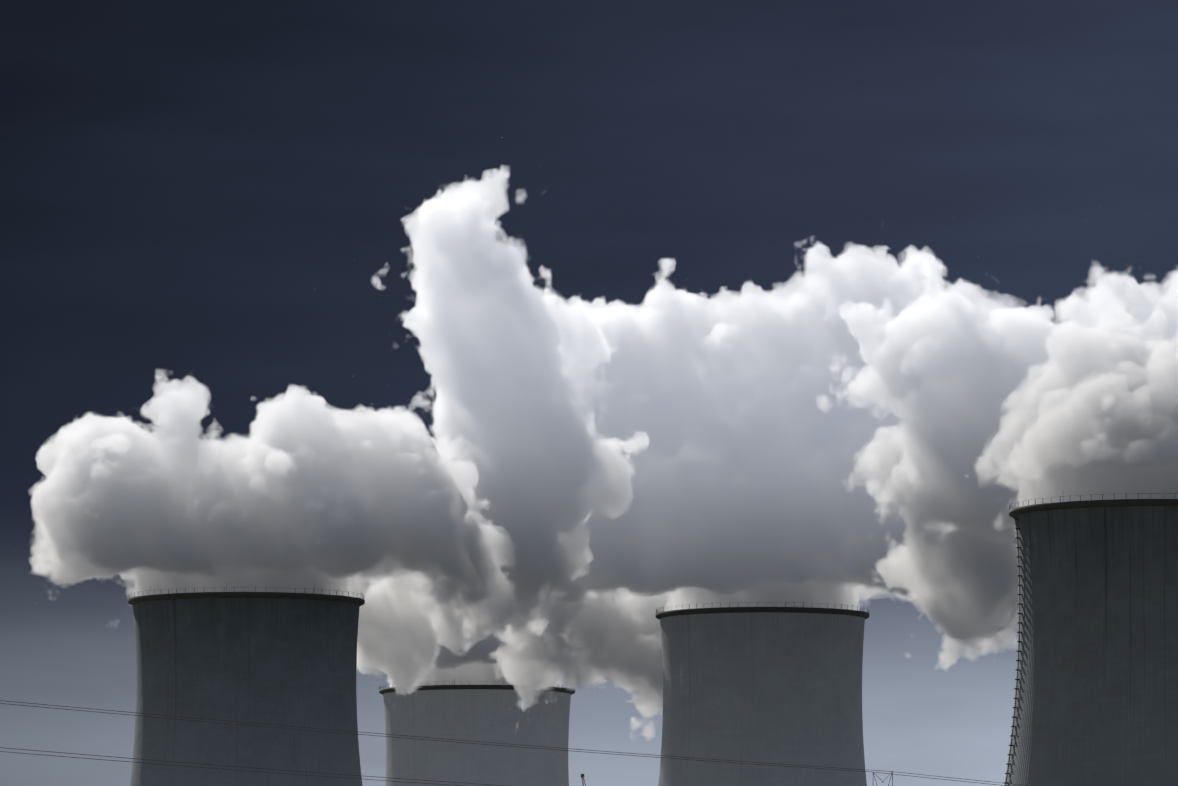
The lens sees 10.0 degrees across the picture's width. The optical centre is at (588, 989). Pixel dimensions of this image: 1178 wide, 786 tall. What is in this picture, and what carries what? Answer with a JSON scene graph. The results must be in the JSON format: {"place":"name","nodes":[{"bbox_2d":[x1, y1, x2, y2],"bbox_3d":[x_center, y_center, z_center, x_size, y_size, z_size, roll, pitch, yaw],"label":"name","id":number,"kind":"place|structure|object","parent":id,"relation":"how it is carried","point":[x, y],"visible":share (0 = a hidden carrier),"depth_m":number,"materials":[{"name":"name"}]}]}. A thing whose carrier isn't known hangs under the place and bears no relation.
{"place":"outdoors","nodes":[
{"label":"outdoors","id":0,"kind":"place"},
{"bbox_2d":[0,0,1177,785],"label":"sky","id":1,"kind":"structure","parent":0,"point":[526,332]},
{"label":"ground","id":2,"kind":"structure","parent":0,"visible":0},
{"bbox_2d":[128,583,364,785],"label":"tower","id":3,"kind":"structure","parent":2,"relation":"on","point":[298,668],"depth_m":1662.49,"materials":[{"name":"concrete"}]},
{"bbox_2d":[379,677,574,785],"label":"tower","id":4,"kind":"structure","parent":2,"relation":"on","point":[436,709],"depth_m":2010.67,"materials":[{"name":"concrete"}]},
{"bbox_2d":[581,774,585,785],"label":"mast","id":5,"kind":"object","parent":2,"relation":"on","point":[582,777],"visible":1,"depth_m":1300.91,"materials":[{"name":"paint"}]},
{"bbox_2d":[656,602,868,785],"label":"tower","id":6,"kind":"structure","parent":2,"relation":"on","point":[802,705],"depth_m":1840.35,"materials":[{"name":"concrete"}]},
{"bbox_2d":[873,772,892,785],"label":"pylon","id":7,"kind":"object","parent":2,"relation":"on","point":[885,778],"visible":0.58,"depth_m":1299.19,"materials":[{"name":"metal"}]},
{"bbox_2d":[0,700,1028,785],"bbox_3d":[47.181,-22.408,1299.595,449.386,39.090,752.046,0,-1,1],"label":"wires","id":8,"kind":"object","parent":7,"relation":"attached to","point":[407,738],"visible":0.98,"depth_m":1128.75,"materials":[{"name":"grey metal"}]},
{"bbox_2d":[1004,493,1177,785],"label":"tower","id":9,"kind":"structure","parent":2,"relation":"on","point":[1096,696],"depth_m":1423.95,"materials":[{"name":"concrete"}]}
]}

